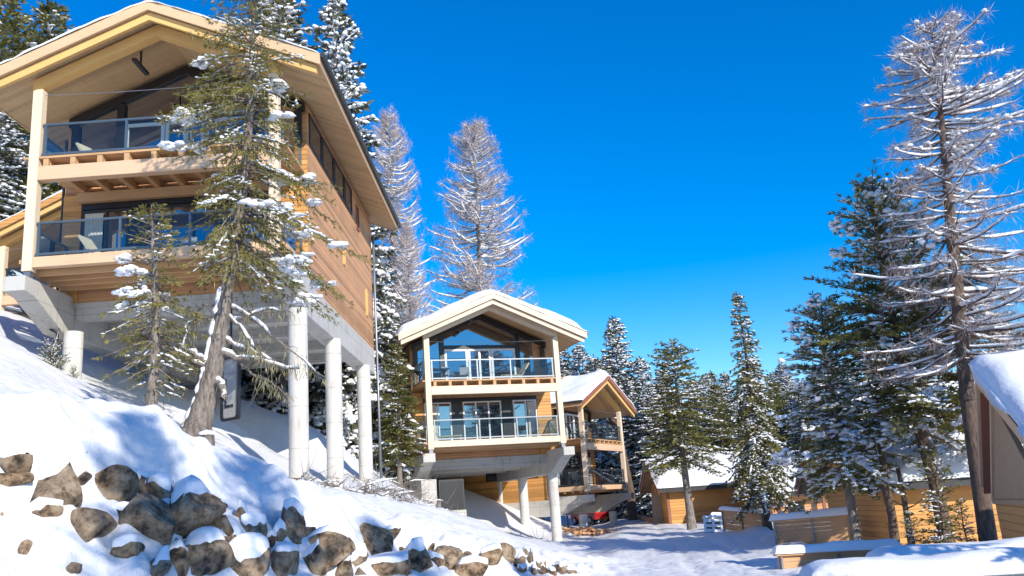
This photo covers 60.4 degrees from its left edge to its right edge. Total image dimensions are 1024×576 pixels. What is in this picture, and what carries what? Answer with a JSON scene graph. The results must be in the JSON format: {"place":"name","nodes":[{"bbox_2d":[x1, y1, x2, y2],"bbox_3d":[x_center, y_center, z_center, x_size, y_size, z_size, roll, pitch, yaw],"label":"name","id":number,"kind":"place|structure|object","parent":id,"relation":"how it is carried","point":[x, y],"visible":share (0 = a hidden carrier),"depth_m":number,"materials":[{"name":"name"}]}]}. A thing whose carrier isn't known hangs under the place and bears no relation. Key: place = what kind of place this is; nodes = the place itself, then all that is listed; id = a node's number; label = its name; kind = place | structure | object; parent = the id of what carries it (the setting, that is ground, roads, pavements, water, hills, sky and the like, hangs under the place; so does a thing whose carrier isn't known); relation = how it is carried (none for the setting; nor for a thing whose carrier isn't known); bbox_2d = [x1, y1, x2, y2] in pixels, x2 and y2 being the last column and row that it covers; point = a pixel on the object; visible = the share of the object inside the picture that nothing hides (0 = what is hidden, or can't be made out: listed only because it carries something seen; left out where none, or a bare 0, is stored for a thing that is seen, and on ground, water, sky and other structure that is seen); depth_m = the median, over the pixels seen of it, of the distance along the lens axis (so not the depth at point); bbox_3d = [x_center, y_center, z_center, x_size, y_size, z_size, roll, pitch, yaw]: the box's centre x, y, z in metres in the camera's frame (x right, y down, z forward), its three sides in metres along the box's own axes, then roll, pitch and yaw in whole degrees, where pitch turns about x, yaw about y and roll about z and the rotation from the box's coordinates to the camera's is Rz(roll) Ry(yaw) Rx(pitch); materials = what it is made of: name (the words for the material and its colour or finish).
{"place":"outdoors","nodes":[
{"label":"outdoors","id":0,"kind":"place"},
{"bbox_2d":[220,298,240,421],"bbox_3d":[-7.439,1.408,23.300,0.750,4.200,0.080,-14,-17,34],"label":"door","id":1,"kind":"structure","parent":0,"point":[231,376],"depth_m":22.93,"materials":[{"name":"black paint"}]},
{"bbox_2d":[0,305,829,575],"bbox_3d":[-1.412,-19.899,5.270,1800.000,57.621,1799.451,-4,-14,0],"label":"ground","id":2,"kind":"structure","parent":0,"point":[91,422],"depth_m":18.32,"materials":[{"name":"snow"}]},
{"bbox_2d":[0,110,29,275],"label":"spruce tree","id":3,"kind":"object","parent":2,"relation":"on","point":[13,156],"visible":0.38,"depth_m":47.26,"materials":[{"name":"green plant"}]},
{"bbox_2d":[0,448,32,472],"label":"boulder","id":4,"kind":"object","parent":2,"relation":"on","point":[17,460],"visible":0.86,"depth_m":11.29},
{"bbox_2d":[0,472,34,486],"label":"boulder","id":5,"kind":"object","parent":2,"relation":"on","point":[12,479],"visible":0.89,"depth_m":11.24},
{"bbox_2d":[0,0,60,210],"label":"pine tree","id":6,"kind":"object","parent":2,"relation":"on","point":[12,25],"visible":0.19,"depth_m":53.61,"materials":[{"name":"green plant"}]},
{"bbox_2d":[0,189,65,313],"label":"chalet","id":7,"kind":"object","parent":2,"relation":"on","point":[11,235],"visible":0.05,"depth_m":40.10,"materials":[{"name":"wood"}]},
{"bbox_2d":[6,0,74,206],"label":"pine tree","id":8,"kind":"object","parent":2,"relation":"on","point":[49,10],"visible":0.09,"depth_m":55.30,"materials":[{"name":"green plant"}]},
{"bbox_2d":[29,497,63,517],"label":"boulder","id":9,"kind":"object","parent":2,"relation":"on","point":[43,507],"visible":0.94,"depth_m":11.14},
{"bbox_2d":[37,328,70,369],"bbox_3d":[-13.506,1.920,26.030,0.948,1.610,1.079,-8,-15,17],"label":"bush","id":10,"kind":"object","parent":2,"relation":"on","point":[57,360],"visible":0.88,"depth_m":25.98,"materials":[{"name":"grey plant"}]},
{"bbox_2d":[30,453,82,507],"bbox_3d":[-6.150,2.587,11.704,0.839,0.802,0.848,-8,-15,17],"label":"boulder","id":11,"kind":"object","parent":2,"relation":"on","point":[58,478],"visible":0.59,"depth_m":11.62,"materials":[{"name":"stone"}]},
{"bbox_2d":[70,507,117,541],"bbox_3d":[-5.496,3.144,11.492,0.511,0.556,0.584,-4,-14,0],"label":"boulder","id":12,"kind":"object","parent":2,"relation":"on","point":[88,524],"visible":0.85,"depth_m":11.30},
{"bbox_2d":[95,464,138,501],"bbox_3d":[-5.612,2.864,12.412,0.574,0.741,0.640,-4,-14,0],"label":"boulder","id":13,"kind":"object","parent":2,"relation":"on","point":[118,482],"visible":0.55,"depth_m":12.33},
{"bbox_2d":[110,533,144,558],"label":"boulder","id":14,"kind":"object","parent":2,"relation":"on","point":[126,546],"visible":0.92,"depth_m":11.41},
{"bbox_2d":[132,469,150,493],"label":"boulder","id":15,"kind":"object","parent":2,"relation":"on","point":[143,476],"visible":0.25,"depth_m":12.85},
{"bbox_2d":[118,493,177,545],"bbox_3d":[-4.980,3.229,12.085,0.835,0.827,0.850,-4,-14,0],"label":"boulder","id":16,"kind":"object","parent":2,"relation":"on","point":[152,517],"visible":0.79,"depth_m":11.82,"materials":[{"name":"stone"}]},
{"bbox_2d":[90,202,213,405],"bbox_3d":[-7.997,0.848,19.967,2.405,6.022,2.527,-4,-14,0],"label":"spruce tree","id":17,"kind":"object","parent":2,"relation":"on","point":[156,320],"visible":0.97,"depth_m":19.85,"materials":[{"name":"green plant"}]},
{"bbox_2d":[145,472,173,498],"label":"boulder","id":18,"kind":"object","parent":2,"relation":"on","point":[160,485],"visible":0.44,"depth_m":12.84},
{"bbox_2d":[150,545,171,575],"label":"boulder","id":19,"kind":"object","parent":2,"relation":"on","point":[160,563],"visible":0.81,"depth_m":11.55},
{"bbox_2d":[169,540,191,575],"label":"boulder","id":20,"kind":"object","parent":2,"relation":"on","point":[180,556],"visible":0.52,"depth_m":12.02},
{"bbox_2d":[169,474,226,538],"bbox_3d":[-4.628,3.306,12.767,1.023,1.196,0.876,9,-19,-43],"label":"boulder","id":21,"kind":"object","parent":2,"relation":"on","point":[194,503],"visible":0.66,"depth_m":12.57,"materials":[{"name":"stone"}]},
{"bbox_2d":[0,0,401,487],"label":"chalet","id":22,"kind":"object","parent":2,"relation":"on","point":[103,88],"visible":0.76,"depth_m":29.00,"materials":[{"name":"wood"}]},
{"bbox_2d":[81,208,128,253],"bbox_3d":[-13.393,-1.481,28.953,1.530,2.310,0.070,-4,-14,0],"label":"balcony door","id":23,"kind":"structure","parent":22,"relation":"in","point":[109,236],"depth_m":29.07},
{"bbox_2d":[127,122,165,146],"bbox_3d":[-12.400,-4.577,29.681,1.350,2.120,0.060,-4,-14,0],"label":"balcony door","id":24,"kind":"structure","parent":22,"relation":"in","point":[139,134],"depth_m":29.84,"materials":[{"name":"white paint"}]},
{"bbox_2d":[148,202,216,247],"bbox_3d":[-10.840,-1.662,28.953,2.250,2.310,0.070,-4,-14,0],"label":"balcony door","id":25,"kind":"structure","parent":22,"relation":"in","point":[181,222],"depth_m":29.08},
{"bbox_2d":[165,119,204,142],"bbox_3d":[-11.029,-4.675,29.681,1.340,2.120,0.060,-4,-14,0],"label":"balcony door","id":26,"kind":"structure","parent":22,"relation":"in","point":[172,137],"depth_m":29.81,"materials":[{"name":"white paint"}]},
{"bbox_2d":[308,113,322,164],"bbox_3d":[-6.912,-5.215,30.980,0.050,1.170,1.850,-4,-14,0],"label":"window","id":27,"kind":"structure","parent":22,"relation":"in","point":[315,136],"depth_m":30.94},
{"bbox_2d":[322,137,333,184],"bbox_3d":[-6.877,-4.731,32.921,0.050,1.170,1.850,-4,-14,0],"label":"window","id":28,"kind":"structure","parent":22,"relation":"in","point":[327,156],"depth_m":32.89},
{"bbox_2d":[334,158,344,202],"bbox_3d":[-6.843,-4.247,34.861,0.050,1.170,1.850,-4,-14,0],"label":"window","id":29,"kind":"structure","parent":22,"relation":"in","point":[338,174],"depth_m":34.86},
{"bbox_2d":[183,526,234,575],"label":"boulder","id":30,"kind":"object","parent":2,"relation":"on","point":[210,550],"visible":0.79,"depth_m":12.27,"materials":[{"name":"stone"}]},
{"bbox_2d":[211,512,233,535],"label":"boulder","id":31,"kind":"object","parent":2,"relation":"on","point":[222,522],"visible":0.2,"depth_m":13.00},
{"bbox_2d":[229,532,270,575],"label":"boulder","id":32,"kind":"object","parent":2,"relation":"on","point":[252,552],"visible":0.9,"depth_m":12.84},
{"bbox_2d":[240,511,267,535],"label":"boulder","id":33,"kind":"object","parent":2,"relation":"on","point":[252,521],"visible":0.62,"depth_m":13.75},
{"bbox_2d":[150,0,374,445],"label":"spruce tree","id":34,"kind":"object","parent":2,"relation":"on","point":[210,385],"visible":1,"depth_m":21.05,"materials":[{"name":"green plant"}]},
{"bbox_2d":[273,518,287,541],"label":"boulder","id":35,"kind":"object","parent":2,"relation":"on","point":[279,527],"visible":0.55,"depth_m":14.21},
{"bbox_2d":[271,542,299,575],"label":"boulder","id":36,"kind":"object","parent":2,"relation":"on","point":[285,557],"visible":0.95,"depth_m":13.38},
{"bbox_2d":[281,497,306,544],"bbox_3d":[-3.654,4.031,14.818,0.458,1.004,0.764,2,-15,-21],"label":"boulder","id":37,"kind":"object","parent":2,"relation":"on","point":[292,516],"visible":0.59,"depth_m":14.75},
{"bbox_2d":[241,0,386,444],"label":"spruce tree","id":38,"kind":"object","parent":2,"relation":"on","point":[261,399],"visible":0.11,"depth_m":46.30,"materials":[{"name":"green plant"}]},
{"bbox_2d":[301,538,327,575],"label":"boulder","id":39,"kind":"object","parent":2,"relation":"on","point":[314,559],"visible":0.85,"depth_m":14.40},
{"bbox_2d":[283,449,347,488],"bbox_3d":[-5.938,5.625,24.656,2.765,2.488,2.539,-2,-14,-10],"label":"dry brush","id":40,"kind":"object","parent":2,"relation":"on","point":[313,479],"visible":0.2,"depth_m":25.00,"materials":[{"name":"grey plant"}]},
{"bbox_2d":[307,524,355,570],"bbox_3d":[-3.119,4.495,15.087,0.886,0.858,0.912,-4,-14,0],"label":"boulder","id":41,"kind":"object","parent":2,"relation":"on","point":[336,544],"visible":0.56,"depth_m":14.87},
{"bbox_2d":[334,555,353,575],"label":"boulder","id":42,"kind":"object","parent":2,"relation":"on","point":[344,567],"visible":0.69,"depth_m":14.81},
{"bbox_2d":[266,0,426,483],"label":"spruce tree","id":43,"kind":"object","parent":2,"relation":"on","point":[336,20],"visible":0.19,"depth_m":46.78,"materials":[{"name":"green plant"}]},
{"bbox_2d":[352,543,368,566],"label":"boulder","id":44,"kind":"object","parent":2,"relation":"on","point":[362,558],"visible":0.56,"depth_m":15.29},
{"bbox_2d":[312,455,425,505],"bbox_3d":[-5.119,6.577,28.443,4.810,2.472,3.058,-4,-14,0],"label":"dry brush","id":45,"kind":"object","parent":2,"relation":"on","point":[360,490],"visible":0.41,"depth_m":28.38,"materials":[{"name":"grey plant"}]},
{"bbox_2d":[359,522,392,555],"bbox_3d":[-2.747,5.100,17.449,0.876,0.903,0.856,1,-15,-21],"label":"boulder","id":46,"kind":"object","parent":2,"relation":"on","point":[377,539],"visible":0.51,"depth_m":17.31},
{"bbox_2d":[371,255,401,427],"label":"spruce tree","id":47,"kind":"object","parent":2,"relation":"on","point":[391,306],"visible":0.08,"depth_m":57.39,"materials":[{"name":"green plant"}]},
{"bbox_2d":[368,550,411,575],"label":"boulder","id":48,"kind":"object","parent":2,"relation":"on","point":[390,563],"visible":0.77,"depth_m":15.61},
{"bbox_2d":[326,466,468,512],"bbox_3d":[-4.349,8.460,35.059,6.479,3.601,3.035,-1,-14,-14],"label":"dry brush","id":49,"kind":"object","parent":2,"relation":"on","point":[391,490],"visible":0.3,"depth_m":35.15,"materials":[{"name":"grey plant"}]},
{"bbox_2d":[373,343,426,485],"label":"pine tree","id":50,"kind":"object","parent":2,"relation":"on","point":[407,446],"visible":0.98,"depth_m":42.71,"materials":[{"name":"green plant"}]},
{"bbox_2d":[370,106,441,326],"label":"larch tree","id":51,"kind":"object","parent":2,"relation":"on","point":[392,136],"visible":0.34,"depth_m":65.72,"materials":[{"name":"grey plant"}]},
{"bbox_2d":[388,220,434,333],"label":"larch tree","id":52,"kind":"object","parent":2,"relation":"on","point":[407,242],"visible":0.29,"depth_m":59.85,"materials":[{"name":"grey plant"}]},
{"bbox_2d":[377,468,456,510],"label":"dry brush","id":53,"kind":"object","parent":2,"relation":"on","point":[405,482],"visible":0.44,"depth_m":40.05,"materials":[{"name":"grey plant"}]},
{"bbox_2d":[403,536,432,571],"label":"boulder","id":54,"kind":"object","parent":2,"relation":"on","point":[419,556],"visible":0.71,"depth_m":16.29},
{"bbox_2d":[434,545,463,569],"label":"boulder","id":55,"kind":"object","parent":2,"relation":"on","point":[452,555],"visible":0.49,"depth_m":17.53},
{"bbox_2d":[437,479,466,515],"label":"utility cabinet","id":56,"kind":"object","parent":2,"relation":"on","point":[446,489],"visible":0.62,"depth_m":46.48,"materials":[{"name":"metal"}]},
{"bbox_2d":[453,555,488,575],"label":"boulder","id":57,"kind":"object","parent":2,"relation":"on","point":[473,565],"visible":0.94,"depth_m":17.08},
{"bbox_2d":[421,117,538,315],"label":"larch tree","id":58,"kind":"object","parent":2,"relation":"on","point":[473,142],"visible":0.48,"depth_m":68.86,"materials":[{"name":"grey plant"}]},
{"bbox_2d":[381,289,588,540],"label":"chalet","id":59,"kind":"object","parent":2,"relation":"on","point":[508,428],"visible":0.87,"depth_m":48.26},
{"bbox_2d":[424,402,452,440],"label":"balcony door","id":60,"kind":"structure","parent":59,"relation":"in","point":[443,408],"depth_m":47.99,"materials":[{"name":"white paint"}]},
{"bbox_2d":[444,349,468,379],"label":"balcony door","id":61,"kind":"structure","parent":59,"relation":"in","point":[455,366],"depth_m":49.00,"materials":[{"name":"white paint"}]},
{"bbox_2d":[468,349,491,378],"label":"balcony door","id":62,"kind":"structure","parent":59,"relation":"in","point":[484,366],"depth_m":49.37,"materials":[{"name":"white paint"}]},
{"bbox_2d":[462,401,502,439],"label":"balcony door","id":63,"kind":"structure","parent":59,"relation":"in","point":[473,409],"depth_m":48.64,"materials":[{"name":"white paint"}]},
{"bbox_2d":[491,348,516,378],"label":"balcony door","id":64,"kind":"structure","parent":59,"relation":"in","point":[499,367],"depth_m":49.80,"materials":[{"name":"white paint"}]},
{"bbox_2d":[512,399,538,437],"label":"balcony door","id":65,"kind":"structure","parent":59,"relation":"in","point":[520,409],"depth_m":49.32,"materials":[{"name":"white paint"}]},
{"bbox_2d":[479,543,502,565],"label":"boulder","id":66,"kind":"object","parent":2,"relation":"on","point":[492,553],"visible":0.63,"depth_m":19.27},
{"bbox_2d":[498,538,515,562],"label":"boulder","id":67,"kind":"object","parent":2,"relation":"on","point":[508,551],"visible":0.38,"depth_m":20.54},
{"bbox_2d":[443,370,636,527],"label":"chalet","id":68,"kind":"object","parent":2,"relation":"on","point":[589,397],"visible":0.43,"depth_m":58.82,"materials":[{"name":"yellow"}]},
{"bbox_2d":[567,455,580,486],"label":"balcony door","id":69,"kind":"structure","parent":68,"relation":"in","point":[573,463],"depth_m":59.98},
{"bbox_2d":[551,349,572,376],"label":"spruce tree","id":70,"kind":"object","parent":2,"relation":"on","point":[564,372],"visible":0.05,"depth_m":92.39,"materials":[{"name":"white plant"}]},
{"bbox_2d":[565,343,599,450],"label":"spruce tree","id":71,"kind":"object","parent":2,"relation":"on","point":[580,360],"visible":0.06,"depth_m":86.52,"materials":[{"name":"white plant"}]},
{"bbox_2d":[562,526,617,535],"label":"debris","id":72,"kind":"object","parent":2,"relation":"on","point":[587,530],"visible":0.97,"depth_m":53.62,"materials":[{"name":"brown wood"}]},
{"bbox_2d":[570,510,609,524],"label":"car","id":73,"kind":"object","parent":2,"relation":"on","point":[591,517],"visible":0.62,"depth_m":68.20,"materials":[{"name":"red paint"}]},
{"bbox_2d":[578,354,631,524],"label":"spruce tree","id":74,"kind":"object","parent":2,"relation":"on","point":[603,459],"visible":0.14,"depth_m":72.18,"materials":[{"name":"green plant"}]},
{"bbox_2d":[600,315,639,468],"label":"spruce tree","id":75,"kind":"object","parent":2,"relation":"on","point":[617,374],"visible":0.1,"depth_m":80.37,"materials":[{"name":"white plant"}]},
{"bbox_2d":[608,417,637,520],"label":"bare tree","id":76,"kind":"object","parent":2,"relation":"on","point":[631,509],"visible":0.31,"depth_m":63.95,"materials":[{"name":"brown plant"}]},
{"bbox_2d":[604,373,650,521],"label":"spruce tree","id":77,"kind":"object","parent":2,"relation":"on","point":[629,428],"visible":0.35,"depth_m":68.55,"materials":[{"name":"green plant"}]},
{"bbox_2d":[627,355,665,449],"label":"spruce tree","id":78,"kind":"object","parent":2,"relation":"on","point":[641,368],"visible":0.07,"depth_m":77.94,"materials":[{"name":"white plant"}]},
{"bbox_2d":[625,387,675,517],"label":"spruce tree","id":79,"kind":"object","parent":2,"relation":"on","point":[647,505],"visible":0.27,"depth_m":66.67,"materials":[{"name":"green plant"}]},
{"bbox_2d":[651,493,662,523],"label":"paling fence","id":80,"kind":"object","parent":2,"relation":"on","point":[656,511],"visible":0.53,"depth_m":57.99,"materials":[{"name":"grey wood"}]},
{"bbox_2d":[632,337,732,529],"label":"pine tree","id":81,"kind":"object","parent":2,"relation":"on","point":[694,446],"visible":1,"depth_m":50.16,"materials":[{"name":"green plant"}]},
{"bbox_2d":[638,451,751,523],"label":"cabin","id":82,"kind":"object","parent":2,"relation":"on","point":[709,493],"visible":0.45,"depth_m":56.30,"materials":[{"name":"yellow"}]},
{"bbox_2d":[676,380,716,453],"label":"spruce tree","id":83,"kind":"object","parent":2,"relation":"on","point":[698,386],"visible":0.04,"depth_m":65.24,"materials":[{"name":"green plant"}]},
{"bbox_2d":[696,374,722,445],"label":"spruce tree","id":84,"kind":"object","parent":2,"relation":"on","point":[705,386],"visible":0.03,"depth_m":81.63,"materials":[{"name":"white plant"}]},
{"bbox_2d":[701,515,734,532],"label":"pallet","id":85,"kind":"object","parent":2,"relation":"on","point":[713,524],"visible":0.55,"depth_m":44.38,"materials":[{"name":"white paint"}]},
{"bbox_2d":[701,384,742,452],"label":"pine tree","id":86,"kind":"object","parent":2,"relation":"on","point":[714,409],"visible":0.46,"depth_m":63.09,"materials":[{"name":"green plant"}]},
{"bbox_2d":[715,370,743,450],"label":"spruce tree","id":87,"kind":"object","parent":2,"relation":"on","point":[723,379],"visible":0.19,"depth_m":75.38,"materials":[{"name":"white plant"}]},
{"bbox_2d":[718,506,763,531],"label":"plank fence","id":88,"kind":"object","parent":2,"relation":"on","point":[730,513],"visible":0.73,"depth_m":42.16,"materials":[{"name":"wood"}]},
{"bbox_2d":[721,291,807,530],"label":"spruce tree","id":89,"kind":"object","parent":2,"relation":"on","point":[763,484],"visible":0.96,"depth_m":41.09,"materials":[{"name":"green plant"}]},
{"bbox_2d":[764,381,799,452],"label":"pine tree","id":90,"kind":"object","parent":2,"relation":"on","point":[773,387],"visible":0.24,"depth_m":62.22,"materials":[{"name":"green plant"}]},
{"bbox_2d":[738,450,827,514],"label":"cabin","id":91,"kind":"object","parent":2,"relation":"on","point":[808,504],"visible":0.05,"depth_m":50.01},
{"bbox_2d":[773,369,799,450],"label":"spruce tree","id":92,"kind":"object","parent":2,"relation":"on","point":[784,386],"visible":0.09,"depth_m":77.56,"materials":[{"name":"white plant"}]},
{"bbox_2d":[781,398,802,449],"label":"spruce tree","id":93,"kind":"object","parent":2,"relation":"on","point":[792,406],"visible":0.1,"depth_m":60.98,"materials":[{"name":"green plant"}]},
{"bbox_2d":[768,507,850,544],"bbox_3d":[10.700,8.899,31.116,2.969,2.126,0.388,-10,-15,21],"label":"plank fence","id":94,"kind":"object","parent":2,"relation":"on","point":[837,516],"visible":0.88,"depth_m":31.16,"materials":[{"name":"wood"}]},
{"bbox_2d":[770,539,900,568],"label":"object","id":95,"kind":"object","parent":2,"relation":"on","point":[801,555],"visible":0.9,"depth_m":22.52,"materials":[{"name":"wood"}]},
{"bbox_2d":[765,290,922,539],"bbox_3d":[11.006,4.584,29.438,4.871,9.178,5.030,4,-16,-28],"label":"pine tree","id":96,"kind":"object","parent":2,"relation":"on","point":[815,430],"visible":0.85,"depth_m":29.35,"materials":[{"name":"green plant"}]},
{"bbox_2d":[878,443,900,543],"bbox_3d":[12.372,7.041,28.930,1.457,4.514,0.913,8,-18,-40],"label":"bare tree","id":97,"kind":"object","parent":2,"relation":"on","point":[891,517],"visible":0.52,"depth_m":28.26,"materials":[{"name":"brown plant"}]},
{"bbox_2d":[879,465,920,543],"bbox_3d":[12.114,7.263,27.574,0.915,3.396,2.741,-4,-14,0],"label":"bare tree","id":98,"kind":"object","parent":2,"relation":"on","point":[904,505],"visible":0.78,"depth_m":27.53,"materials":[{"name":"brown plant"}]},
{"bbox_2d":[792,547,1023,575],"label":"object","id":99,"kind":"structure","parent":2,"relation":"on","point":[1003,561],"depth_m":10.79,"materials":[{"name":"concrete"}]},
{"bbox_2d":[794,379,1022,544],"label":"cabin","id":100,"kind":"object","parent":2,"relation":"on","point":[872,514],"visible":0.07,"depth_m":29.83,"materials":[{"name":"yellow"}]},
{"bbox_2d":[802,157,1023,542],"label":"pine tree","id":101,"kind":"object","parent":2,"relation":"on","point":[935,398],"visible":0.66,"depth_m":28.28,"materials":[{"name":"green plant"}]},
{"bbox_2d":[900,511,928,544],"bbox_3d":[11.531,7.254,25.233,1.108,1.718,1.047,0,-15,-17],"label":"young spruce","id":102,"kind":"object","parent":2,"relation":"on","point":[910,513],"visible":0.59,"depth_m":25.36,"materials":[{"name":"green plant"}]},
{"bbox_2d":[846,1,1023,541],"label":"larch tree","id":103,"kind":"object","parent":2,"relation":"on","point":[965,325],"visible":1,"depth_m":26.42,"materials":[{"name":"white plant"}]},
{"bbox_2d":[910,444,968,543],"bbox_3d":[12.720,6.675,26.435,1.879,3.924,1.988,9,-19,-42],"label":"young spruce","id":104,"kind":"object","parent":2,"relation":"on","point":[935,538],"visible":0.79,"depth_m":26.49,"materials":[{"name":"green plant"}]},
{"bbox_2d":[865,537,1023,556],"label":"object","id":105,"kind":"structure","parent":2,"relation":"on","point":[919,549],"depth_m":12.72,"materials":[{"name":"concrete"}]},
{"bbox_2d":[952,498,977,541],"bbox_3d":[12.775,6.872,24.614,0.942,1.967,0.997,-5,-14,5],"label":"young spruce","id":106,"kind":"object","parent":2,"relation":"on","point":[960,513],"visible":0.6,"depth_m":24.73,"materials":[{"name":"green plant"}]},
{"bbox_2d":[968,349,1023,538],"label":"gable cabin","id":107,"kind":"object","parent":2,"relation":"on","point":[999,386],"visible":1,"depth_m":19.67,"materials":[{"name":"brown"}]},
{"bbox_2d":[0,0,1023,400],"label":"sky","id":108,"kind":"structure","parent":0,"point":[666,160],"materials":[{"name":"blue"}]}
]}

